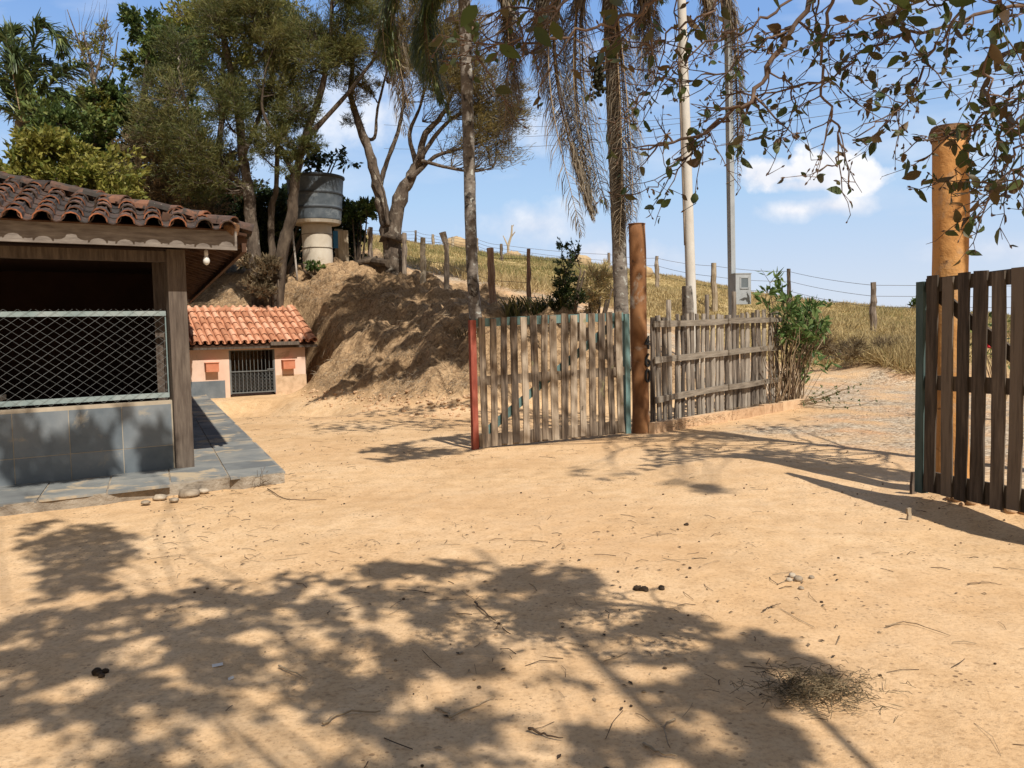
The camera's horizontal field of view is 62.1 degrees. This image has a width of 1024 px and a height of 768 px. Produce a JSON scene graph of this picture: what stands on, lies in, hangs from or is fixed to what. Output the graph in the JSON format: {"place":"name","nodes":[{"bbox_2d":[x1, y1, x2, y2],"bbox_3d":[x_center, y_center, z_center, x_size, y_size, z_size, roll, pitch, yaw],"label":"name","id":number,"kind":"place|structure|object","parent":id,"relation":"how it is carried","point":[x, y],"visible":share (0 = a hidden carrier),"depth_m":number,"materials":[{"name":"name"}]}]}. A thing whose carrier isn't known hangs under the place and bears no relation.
{"place":"outdoors","nodes":[
{"label":"outdoors","id":0,"kind":"place"},
{"bbox_2d":[0,394,284,515],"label":"path","id":1,"kind":"structure","parent":0,"point":[229,453],"depth_m":9.17,"materials":[{"name":"concrete"}]},
{"bbox_2d":[0,248,1023,767],"bbox_3d":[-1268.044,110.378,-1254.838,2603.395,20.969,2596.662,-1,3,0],"label":"ground","id":2,"kind":"structure","parent":0,"point":[84,592],"depth_m":5.17,"materials":[{"name":"sand"}]},
{"bbox_2d":[0,7,92,143],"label":"palm tree","id":3,"kind":"object","parent":2,"relation":"on","point":[23,77],"visible":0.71,"depth_m":24.16,"materials":[{"name":"green plant"}]},
{"bbox_2d":[11,88,95,140],"bbox_3d":[-12.296,-3.970,23.051,2.073,8.150,2.531,-4,4,-33],"label":"leafy shrub","id":4,"kind":"object","parent":2,"relation":"on","point":[69,115],"visible":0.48,"depth_m":22.80,"materials":[{"name":"green plant"}]},
{"bbox_2d":[0,123,151,199],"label":"leafy shrub","id":5,"kind":"object","parent":2,"relation":"on","point":[51,154],"visible":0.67,"depth_m":17.54,"materials":[{"name":"green plant"}]},
{"bbox_2d":[59,0,122,146],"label":"twiggy tree","id":6,"kind":"object","parent":2,"relation":"on","point":[85,47],"visible":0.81,"depth_m":28.36,"materials":[{"name":"green plant"}]},
{"bbox_2d":[91,667,108,677],"bbox_3d":[-1.984,1.386,4.089,0.078,0.040,0.088,-1,3,0],"label":"dung heap","id":7,"kind":"object","parent":2,"relation":"on","point":[99,672],"visible":1,"depth_m":4.08,"materials":[{"name":"brown"}]},
{"bbox_2d":[0,171,253,485],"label":"tiled house","id":8,"kind":"structure","parent":2,"relation":"on","point":[98,288],"depth_m":9.75,"materials":[{"name":"tile"}]},
{"bbox_2d":[203,249,209,264],"bbox_3d":[-3.458,-1.524,9.616,0.076,0.360,0.076,-1,3,0],"label":"light bulb","id":9,"kind":"object","parent":8,"relation":"hanging from","point":[206,260],"visible":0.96,"depth_m":9.60,"materials":[{"name":"glass"}]},
{"bbox_2d":[70,2,215,190],"bbox_3d":[-13.106,-8.034,29.654,6.506,10.118,5.010,-1,3,0],"label":"broadleaf tree","id":10,"kind":"object","parent":2,"relation":"on","point":[134,20],"visible":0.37,"depth_m":28.50,"materials":[{"name":"green plant"}]},
{"bbox_2d":[141,500,150,504],"bbox_3d":[-3.577,1.156,8.310,0.086,0.045,0.090,-1,3,0],"label":"broken stone","id":11,"kind":"object","parent":2,"relation":"on","point":[144,502],"visible":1,"depth_m":8.29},
{"bbox_2d":[152,494,167,500],"bbox_3d":[-3.551,1.143,8.585,0.143,0.071,0.131,-1,3,0],"label":"broken stone","id":12,"kind":"object","parent":2,"relation":"on","point":[158,497],"visible":1,"depth_m":8.54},
{"bbox_2d":[169,497,178,501],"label":"broken stone","id":13,"kind":"object","parent":2,"relation":"on","point":[173,499],"visible":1,"depth_m":8.40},
{"bbox_2d":[107,124,269,301],"bbox_3d":[-10.555,-5.572,27.519,5.279,5.863,3.589,-1,3,0],"label":"thicket","id":14,"kind":"object","parent":2,"relation":"on","point":[154,191],"visible":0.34,"depth_m":26.86,"materials":[{"name":"green plant"}]},
{"bbox_2d":[178,488,199,497],"bbox_3d":[-3.309,1.126,8.736,0.209,0.112,0.212,-1,3,0],"label":"broken stone","id":15,"kind":"object","parent":2,"relation":"on","point":[187,493],"visible":0.88,"depth_m":8.67,"materials":[{"name":"stone"}]},
{"bbox_2d":[199,488,209,493],"bbox_3d":[-3.217,1.117,8.890,0.125,0.061,0.111,-1,3,0],"label":"broken stone","id":16,"kind":"object","parent":2,"relation":"on","point":[204,490],"visible":0.88,"depth_m":8.86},
{"bbox_2d":[212,662,222,666],"bbox_3d":[-1.442,1.375,4.167,0.052,0.012,0.022,-2,4,-18],"label":"paper scrap","id":17,"kind":"object","parent":2,"relation":"on","point":[217,664],"visible":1,"depth_m":4.17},
{"bbox_2d":[114,0,328,306],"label":"fine leaved tree","id":18,"kind":"object","parent":2,"relation":"on","point":[200,156],"visible":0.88,"depth_m":25.17,"materials":[{"name":"green plant"}]},
{"bbox_2d":[146,175,302,269],"bbox_3d":[-10.357,-5.948,31.410,7.046,4.188,4.606,-1,3,0],"label":"dark hedge","id":19,"kind":"object","parent":2,"relation":"on","point":[263,200],"visible":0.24,"depth_m":30.44,"materials":[{"name":"green plant"}]},
{"bbox_2d":[157,0,317,142],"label":"broadleaf tree","id":20,"kind":"object","parent":2,"relation":"on","point":[183,15],"visible":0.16,"depth_m":31.03,"materials":[{"name":"green plant"}]},
{"bbox_2d":[187,305,317,398],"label":"tiled outbuilding","id":21,"kind":"structure","parent":2,"relation":"on","point":[218,334],"depth_m":23.71,"materials":[{"name":"tile"}]},
{"bbox_2d":[235,252,283,388],"bbox_3d":[-7.448,-1.878,25.308,1.543,4.378,1.324,-1,3,0],"label":"scrub","id":22,"kind":"object","parent":2,"relation":"on","point":[260,285],"visible":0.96,"depth_m":25.12,"materials":[{"name":"brown plant"}]},
{"bbox_2d":[252,467,270,488],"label":"dry weed","id":23,"kind":"object","parent":2,"relation":"on","point":[263,481],"visible":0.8,"depth_m":9.24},
{"bbox_2d":[278,665,306,678],"bbox_3d":[-1.044,1.370,4.051,0.233,0.015,0.012,2,5,41],"label":"stick","id":24,"kind":"object","parent":2,"relation":"on","point":[282,667],"visible":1,"depth_m":4.07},
{"bbox_2d":[287,199,297,280],"bbox_3d":[-6.923,-4.556,26.924,0.089,2.580,0.471,-4,5,-43],"label":"water pipe","id":25,"kind":"object","parent":2,"relation":"on","point":[295,256],"visible":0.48,"depth_m":26.87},
{"bbox_2d":[267,488,325,499],"bbox_3d":[-2.270,1.127,8.602,1.009,0.016,0.207,2,5,41],"label":"stick","id":26,"kind":"object","parent":2,"relation":"on","point":[292,499],"visible":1,"depth_m":8.42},
{"bbox_2d":[302,260,325,278],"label":"bush","id":27,"kind":"object","parent":2,"relation":"on","point":[311,267],"visible":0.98,"depth_m":26.85,"materials":[{"name":"green plant"}]},
{"bbox_2d":[295,218,340,268],"bbox_3d":[-6.349,-4.463,27.771,1.600,1.663,1.600,-1,3,0],"label":"tank pedestal","id":28,"kind":"object","parent":2,"relation":"on","point":[316,234],"visible":0.79,"depth_m":27.35,"materials":[{"name":"beige concrete"}]},
{"bbox_2d":[285,172,344,220],"bbox_3d":[-6.383,-6.010,27.677,1.910,1.438,1.910,-1,3,0],"label":"water tank","id":29,"kind":"object","parent":28,"relation":"on","point":[320,195],"visible":0.73,"depth_m":26.93,"materials":[{"name":"grey metal"}]},
{"bbox_2d":[233,0,407,378],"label":"fine leaved tree","id":30,"kind":"object","parent":2,"relation":"on","point":[331,48],"visible":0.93,"depth_m":25.13,"materials":[{"name":"green plant"}]},
{"bbox_2d":[286,144,362,273],"bbox_3d":[-6.268,-5.829,28.183,3.110,4.479,1.974,-1,3,0],"label":"leafy shrub","id":31,"kind":"object","parent":2,"relation":"on","point":[319,158],"visible":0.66,"depth_m":28.10,"materials":[{"name":"green plant"}]},
{"bbox_2d":[199,268,469,404],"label":"bank roots","id":32,"kind":"object","parent":2,"relation":"on","point":[346,298],"visible":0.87,"depth_m":22.18,"materials":[{"name":"plant"}]},
{"bbox_2d":[333,229,348,261],"bbox_3d":[-5.890,-4.739,29.303,0.515,1.204,0.181,-2,4,-11],"label":"plank door","id":33,"kind":"structure","parent":2,"relation":"on","point":[340,242],"depth_m":29.23,"materials":[{"name":"brown wood"}]},
{"bbox_2d":[332,196,368,260],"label":"dark hedge","id":34,"kind":"object","parent":2,"relation":"on","point":[347,226],"visible":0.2,"depth_m":29.82,"materials":[{"name":"green plant"}]},
{"bbox_2d":[322,709,380,724],"bbox_3d":[-0.680,1.382,3.562,0.251,0.023,0.078,-3,4,-29],"label":"stick","id":35,"kind":"object","parent":2,"relation":"on","point":[332,717],"visible":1,"depth_m":3.59,"materials":[{"name":"wood"}]},
{"bbox_2d":[341,196,377,261],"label":"leafy shrub","id":36,"kind":"object","parent":2,"relation":"on","point":[360,210],"visible":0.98,"depth_m":29.46,"materials":[{"name":"green plant"}]},
{"bbox_2d":[367,227,372,256],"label":"fence post","id":37,"kind":"object","parent":2,"relation":"on","point":[370,243],"visible":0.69,"depth_m":28.21,"materials":[{"name":"brown wood"}]},
{"bbox_2d":[368,265,383,272],"bbox_3d":[-4.149,-3.638,27.051,0.902,0.448,0.316,1,4,33],"label":"log","id":38,"kind":"object","parent":2,"relation":"on","point":[380,269],"visible":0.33,"depth_m":26.94,"materials":[{"name":"wood"}]},
{"bbox_2d":[363,257,389,267],"bbox_3d":[-4.272,-3.863,26.959,0.271,0.446,1.272,-5,5,-43],"label":"log","id":39,"kind":"object","parent":38,"relation":"on","point":[379,262],"visible":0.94,"depth_m":26.70,"materials":[{"name":"brown wood"}]},
{"bbox_2d":[358,256,377,265],"bbox_3d":[-4.585,-3.922,27.106,0.652,0.304,0.190,-1,3,0],"label":"log","id":40,"kind":"object","parent":39,"relation":"on","point":[364,261],"visible":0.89,"depth_m":27.03,"materials":[{"name":"brown wood"}]},
{"bbox_2d":[301,387,469,418],"bbox_3d":[-3.923,0.271,20.569,1.733,0.516,10.381,-4,4,-35],"label":"rubble","id":41,"kind":"object","parent":2,"relation":"on","point":[430,402],"visible":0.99,"depth_m":17.97,"materials":[{"name":"stone"}]},
{"bbox_2d":[401,233,407,273],"bbox_3d":[-3.321,-3.866,26.305,0.195,1.611,0.178,0,4,21],"label":"fence post","id":42,"kind":"object","parent":2,"relation":"on","point":[404,252],"visible":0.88,"depth_m":26.24,"materials":[{"name":"grey wood"}]},
{"bbox_2d":[420,237,426,283],"bbox_3d":[-2.650,-3.552,25.332,0.221,1.622,0.210,-1,3,0],"label":"fence post","id":43,"kind":"object","parent":2,"relation":"on","point":[423,261],"visible":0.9,"depth_m":25.26,"materials":[{"name":"brown wood"}]},
{"bbox_2d":[338,0,548,274],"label":"fine leaved tree","id":44,"kind":"object","parent":2,"relation":"on","point":[390,222],"visible":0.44,"depth_m":26.37,"materials":[{"name":"green plant"}]},
{"bbox_2d":[435,707,451,717],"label":"stick","id":45,"kind":"object","parent":2,"relation":"on","point":[441,709],"visible":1,"depth_m":3.60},
{"bbox_2d":[439,231,448,288],"bbox_3d":[-1.923,-3.322,24.338,0.276,2.068,0.208,-1,3,0],"label":"fence post","id":46,"kind":"object","parent":2,"relation":"on","point":[443,235],"visible":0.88,"depth_m":24.28,"materials":[{"name":"brown wood"}]},
{"bbox_2d":[371,233,515,258],"bbox_3d":[-2.221,-4.059,24.737,0.212,1.563,8.648,-4,4,-36],"label":"barbed wire","id":47,"kind":"object","parent":46,"relation":"attached to","point":[462,248],"visible":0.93,"depth_m":23.57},
{"bbox_2d":[370,0,533,333],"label":"palm tree","id":48,"kind":"object","parent":2,"relation":"on","point":[387,35],"visible":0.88,"depth_m":19.41,"materials":[{"name":"brown plant"}]},
{"bbox_2d":[452,327,478,337],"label":"strap plant","id":49,"kind":"object","parent":2,"relation":"on","point":[459,334],"visible":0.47,"depth_m":19.44,"materials":[{"name":"plant"}]},
{"bbox_2d":[448,696,494,718],"bbox_3d":[-0.171,1.372,3.613,0.019,0.019,0.269,2,5,43],"label":"stick","id":50,"kind":"object","parent":2,"relation":"on","point":[458,712],"visible":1,"depth_m":3.60,"materials":[{"name":"wood"}]},
{"bbox_2d":[474,601,495,620],"bbox_3d":[-0.160,1.296,4.855,0.019,0.021,0.334,-3,4,-21],"label":"stick","id":51,"kind":"object","parent":2,"relation":"on","point":[476,603],"visible":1,"depth_m":4.88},
{"bbox_2d":[486,248,496,303],"bbox_3d":[-0.518,-2.598,22.382,0.263,1.951,0.216,-1,3,0],"label":"fence post","id":52,"kind":"object","parent":2,"relation":"on","point":[491,273],"visible":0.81,"depth_m":22.30,"materials":[{"name":"brown wood"}]},
{"bbox_2d":[372,248,525,282],"bbox_3d":[-2.220,-3.528,24.777,0.187,1.673,8.660,-4,4,-36],"label":"barbed wire","id":53,"kind":"object","parent":52,"relation":"attached to","point":[457,268],"visible":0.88,"depth_m":23.94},
{"bbox_2d":[487,293,568,316],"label":"strap plant","id":54,"kind":"object","parent":2,"relation":"on","point":[514,307],"visible":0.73,"depth_m":20.06,"materials":[{"name":"green plant"}]},
{"bbox_2d":[526,249,531,307],"bbox_3d":[0.423,-2.423,21.397,0.138,1.934,0.140,0,4,18],"label":"fence post","id":55,"kind":"object","parent":2,"relation":"on","point":[528,285],"visible":0.69,"depth_m":21.34,"materials":[{"name":"brown wood"}]},
{"bbox_2d":[528,727,562,737],"bbox_3d":[0.131,1.378,3.358,0.156,0.026,0.015,1,4,32],"label":"stick","id":56,"kind":"object","parent":2,"relation":"on","point":[536,731],"visible":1,"depth_m":3.37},
{"bbox_2d":[468,311,630,449],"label":"slatted gate","id":57,"kind":"structure","parent":2,"relation":"on","point":[490,435],"depth_m":12.10,"materials":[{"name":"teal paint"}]},
{"bbox_2d":[551,237,588,313],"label":"sapling shrub","id":58,"kind":"object","parent":2,"relation":"on","point":[576,297],"visible":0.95,"depth_m":19.85,"materials":[{"name":"green plant"}]},
{"bbox_2d":[142,302,1023,767],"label":"litter","id":59,"kind":"object","parent":2,"relation":"on","point":[562,548],"visible":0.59,"depth_m":6.13,"materials":[{"name":"brown plant"}]},
{"bbox_2d":[575,258,629,313],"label":"scrub","id":60,"kind":"object","parent":2,"relation":"on","point":[601,280],"visible":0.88,"depth_m":21.08,"materials":[{"name":"grey plant"}]},
{"bbox_2d":[510,0,746,371],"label":"palm tree","id":61,"kind":"object","parent":2,"relation":"on","point":[619,211],"visible":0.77,"depth_m":17.17,"materials":[{"name":"grey plant"}]},
{"bbox_2d":[628,223,650,433],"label":"gate pillar","id":62,"kind":"structure","parent":2,"relation":"on","point":[640,347],"depth_m":13.03,"materials":[{"name":"brown wood"}]},
{"bbox_2d":[633,585,648,591],"bbox_3d":[0.790,1.249,5.203,0.096,0.039,0.060,0,4,21],"label":"dung heap","id":63,"kind":"object","parent":2,"relation":"on","point":[639,588],"visible":1,"depth_m":5.18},
{"bbox_2d":[642,742,676,755],"bbox_3d":[0.552,1.386,3.219,0.028,0.020,0.160,-4,5,-42],"label":"stick","id":64,"kind":"object","parent":2,"relation":"on","point":[651,747],"visible":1,"depth_m":3.22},
{"bbox_2d":[407,256,915,379],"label":"tussock grass","id":65,"kind":"structure","parent":2,"relation":"on","point":[898,357],"depth_m":26.94,"materials":[{"name":"plant"}]},
{"bbox_2d":[663,718,675,746],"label":"stick","id":66,"kind":"object","parent":2,"relation":"on","point":[671,720],"visible":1,"depth_m":3.41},
{"bbox_2d":[677,0,696,352],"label":"utility pole","id":67,"kind":"object","parent":2,"relation":"on","point":[688,214],"visible":0.51,"depth_m":20.16,"materials":[{"name":"concrete"}]},
{"bbox_2d":[682,286,693,367],"bbox_3d":[3.856,-1.187,18.568,0.280,1.893,0.264,-1,3,0],"label":"post stump","id":68,"kind":"object","parent":2,"relation":"on","point":[687,301],"visible":0.39,"depth_m":18.44,"materials":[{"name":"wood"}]},
{"bbox_2d":[650,291,783,422],"bbox_3d":[3.772,-0.503,15.162,0.174,2.304,4.960,2,5,40],"label":"picket fence","id":69,"kind":"object","parent":2,"relation":"on","point":[740,388],"visible":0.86,"depth_m":14.77,"materials":[{"name":"grey wood"}]},
{"bbox_2d":[428,0,1023,265],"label":"overhanging tree","id":70,"kind":"object","parent":2,"relation":"on","point":[992,187],"visible":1,"depth_m":2.76,"materials":[{"name":"green plant"}]},
{"bbox_2d":[649,399,803,433],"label":"kerb","id":71,"kind":"structure","parent":2,"relation":"on","point":[660,426],"depth_m":14.49,"materials":[{"name":"concrete"}]},
{"bbox_2d":[665,398,800,427],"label":"leaf litter","id":72,"kind":"object","parent":2,"relation":"on","point":[717,414],"visible":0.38,"depth_m":14.25,"materials":[{"name":"plant"}]},
{"bbox_2d":[724,0,751,340],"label":"meter post","id":73,"kind":"object","parent":2,"relation":"on","point":[739,284],"visible":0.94,"depth_m":16.91,"materials":[{"name":"metal"}]},
{"bbox_2d":[789,572,795,577],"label":"stone","id":74,"kind":"object","parent":2,"relation":"on","point":[791,574],"visible":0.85,"depth_m":5.38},
{"bbox_2d":[793,575,802,581],"bbox_3d":[1.790,1.217,5.316,0.059,0.047,0.052,-1,3,0],"label":"stone","id":75,"kind":"object","parent":2,"relation":"on","point":[797,578],"visible":1,"depth_m":5.30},
{"bbox_2d":[706,657,915,722],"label":"dry grass","id":76,"kind":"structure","parent":2,"relation":"on","point":[801,685],"depth_m":3.68,"materials":[{"name":"plant"}]},
{"bbox_2d":[752,267,876,408],"bbox_3d":[5.662,-0.917,16.736,2.137,2.761,2.196,-1,3,0],"label":"green shrub","id":77,"kind":"object","parent":2,"relation":"on","point":[805,328],"visible":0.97,"depth_m":16.57,"materials":[{"name":"green plant"}]},
{"bbox_2d":[906,507,911,519],"bbox_3d":[3.232,1.084,6.931,0.042,0.154,0.022,-2,4,-17],"label":"wooden stop","id":78,"kind":"object","parent":2,"relation":"on","point":[909,514],"visible":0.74,"depth_m":6.92,"materials":[{"name":"brown wood"}]},
{"bbox_2d":[909,472,916,493],"bbox_3d":[3.647,0.948,7.727,0.074,0.304,0.033,-2,4,-17],"label":"wooden stop","id":79,"kind":"object","parent":2,"relation":"on","point":[912,481],"visible":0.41,"depth_m":7.71,"materials":[{"name":"brown wood"}]},
{"bbox_2d":[885,621,950,635],"bbox_3d":[2.120,1.268,4.442,0.306,0.014,0.109,1,4,30],"label":"stick","id":80,"kind":"object","parent":2,"relation":"on","point":[912,623],"visible":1,"depth_m":4.48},
{"bbox_2d":[928,123,972,477],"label":"gate pillar","id":81,"kind":"structure","parent":2,"relation":"on","point":[948,252],"depth_m":7.46,"materials":[{"name":"paint"}]},
{"bbox_2d":[914,267,1023,512],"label":"slatted gate","id":82,"kind":"structure","parent":2,"relation":"on","point":[933,292],"depth_m":6.88,"materials":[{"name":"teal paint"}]},
{"bbox_2d":[964,501,977,504],"bbox_3d":[3.816,0.974,7.062,0.115,0.090,0.112,-1,3,0],"label":"soil clod","id":83,"kind":"object","parent":2,"relation":"on","point":[969,503],"visible":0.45,"depth_m":7.02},
{"bbox_2d":[1004,509,1017,513],"bbox_3d":[3.979,1.008,6.789,0.100,0.085,0.111,-3,4,-26],"label":"soil clod","id":84,"kind":"object","parent":2,"relation":"on","point":[1007,511],"visible":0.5,"depth_m":6.75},
{"bbox_2d":[0,0,1023,314],"label":"sky","id":85,"kind":"structure","parent":0,"point":[794,225],"materials":[{"name":"blue"}]},
{"bbox_2d":[242,247,1023,483],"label":"road","id":86,"kind":"structure","parent":0,"point":[886,388],"depth_m":15.11,"materials":[{"name":"sand"}]},
{"bbox_2d":[361,234,1010,375],"bbox_3d":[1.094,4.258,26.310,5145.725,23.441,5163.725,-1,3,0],"label":"hill","id":87,"kind":"structure","parent":0,"point":[847,363],"depth_m":33.02,"materials":[{"name":"plant"}]},
{"bbox_2d":[431,234,434,244],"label":"fence post","id":88,"kind":"object","parent":87,"relation":"on","point":[432,240],"visible":0.7,"depth_m":40.60,"materials":[{"name":"brown wood"}]},
{"bbox_2d":[448,236,464,247],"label":"termite mound","id":89,"kind":"object","parent":87,"relation":"on","point":[460,241],"visible":0.2,"depth_m":45.01,"materials":[{"name":"soil"}]},
{"bbox_2d":[500,244,502,260],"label":"fence post","id":90,"kind":"object","parent":87,"relation":"on","point":[501,250],"visible":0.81,"depth_m":37.66,"materials":[{"name":"grey wood"}]},
{"bbox_2d":[503,225,514,252],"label":"bare sapling","id":91,"kind":"object","parent":87,"relation":"on","point":[509,241],"visible":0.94,"depth_m":43.59,"materials":[{"name":"brown wood"}]},
{"bbox_2d":[508,250,520,256],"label":"termite mound","id":92,"kind":"object","parent":87,"relation":"on","point":[513,252],"visible":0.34,"depth_m":43.37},
{"bbox_2d":[575,254,590,265],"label":"termite mound","id":93,"kind":"object","parent":87,"relation":"on","point":[585,257],"visible":0.31,"depth_m":41.29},
{"bbox_2d":[607,253,609,268],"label":"fence post","id":94,"kind":"object","parent":87,"relation":"on","point":[608,256],"visible":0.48,"depth_m":36.69,"materials":[{"name":"grey wood"}]},
{"bbox_2d":[646,266,653,276],"bbox_3d":[6.080,-5.170,39.773,0.943,0.823,1.042,1,4,34],"label":"termite mound","id":95,"kind":"object","parent":87,"relation":"on","point":[650,272],"visible":0.17,"depth_m":39.50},
{"bbox_2d":[654,256,659,287],"bbox_3d":[6.102,-4.526,35.795,0.229,1.718,0.199,-3,4,-25],"label":"fence post","id":96,"kind":"object","parent":87,"relation":"on","point":[656,266],"visible":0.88,"depth_m":35.72,"materials":[{"name":"brown wood"}]},
{"bbox_2d":[710,263,717,311],"bbox_3d":[7.814,-3.615,32.848,0.272,2.100,0.274,-3,4,-25],"label":"fence post","id":97,"kind":"object","parent":87,"relation":"on","point":[714,293],"visible":0.92,"depth_m":32.77,"materials":[{"name":"brown wood"}]},
{"bbox_2d":[787,269,791,303],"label":"fence post","id":98,"kind":"object","parent":87,"relation":"on","point":[788,281],"visible":0.59,"depth_m":33.77,"materials":[{"name":"brown wood"}]},
{"bbox_2d":[376,233,972,296],"bbox_3d":[5.721,-5.382,35.367,35.380,5.067,4.145,2,5,39],"label":"barbed wire","id":99,"kind":"object","parent":98,"relation":"attached to","point":[720,277],"visible":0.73,"depth_m":33.33,"materials":[{"name":"metal"}]},
{"bbox_2d":[793,332,912,362],"bbox_3d":[10.226,-0.918,24.458,4.323,1.541,2.940,-1,3,0],"label":"scrub","id":100,"kind":"object","parent":87,"relation":"on","point":[831,348],"visible":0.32,"depth_m":23.56,"materials":[{"name":"grey plant"}]},
{"bbox_2d":[869,282,876,331],"bbox_3d":[11.855,-2.395,27.920,0.295,1.885,0.245,-1,3,0],"label":"fence post","id":101,"kind":"object","parent":87,"relation":"on","point":[872,311],"visible":0.88,"depth_m":27.84,"materials":[{"name":"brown wood"}]},
{"bbox_2d":[373,230,915,285],"bbox_3d":[5.715,-5.604,35.354,35.380,4.896,4.145,2,5,39],"label":"barbed wire","id":102,"kind":"object","parent":101,"relation":"attached to","point":[703,265],"visible":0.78,"depth_m":33.36,"materials":[{"name":"metal"}]},
{"bbox_2d":[379,236,1010,307],"bbox_3d":[5.726,-5.160,35.381,35.379,5.238,4.146,2,5,39],"label":"barbed wire","id":103,"kind":"object","parent":101,"relation":"attached to","point":[710,286],"visible":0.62,"depth_m":33.32,"materials":[{"name":"metal"}]},
{"bbox_2d":[907,297,915,308],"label":"scrub","id":104,"kind":"object","parent":87,"relation":"on","point":[912,303],"visible":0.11,"depth_m":40.63,"materials":[{"name":"green plant"}]},
{"bbox_2d":[384,84,1015,148],"bbox_3d":[6.090,-14.171,46.231,39.590,3.465,0.022,2,5,41],"label":"power line","id":105,"kind":"object","parent":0,"point":[782,121],"visible":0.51,"depth_m":39.94,"materials":[{"name":"metal"}]},
{"bbox_2d":[394,76,1019,127],"bbox_3d":[6.093,-15.101,46.174,39.550,4.835,0.022,2,5,41],"label":"power line","id":106,"kind":"object","parent":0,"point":[755,111],"visible":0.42,"depth_m":39.67,"materials":[{"name":"metal"}]},
{"bbox_2d":[451,62,1022,137],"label":"power line","id":107,"kind":"object","parent":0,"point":[776,109],"visible":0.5,"depth_m":40.03,"materials":[{"name":"metal"}]},
{"bbox_2d":[744,42,1018,68],"bbox_3d":[15.663,-14.350,36.215,12.248,2.846,0.022,1,4,29],"label":"power line","id":108,"kind":"object","parent":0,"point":[891,68],"visible":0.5,"depth_m":35.99,"materials":[{"name":"metal"}]},
{"bbox_2d":[970,311,1010,400],"bbox_3d":[7.927,-0.328,13.890,1.528,1.860,1.150,0,4,25],"label":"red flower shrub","id":109,"kind":"object","parent":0,"point":[990,325],"visible":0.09,"depth_m":13.77,"materials":[{"name":"green plant"}]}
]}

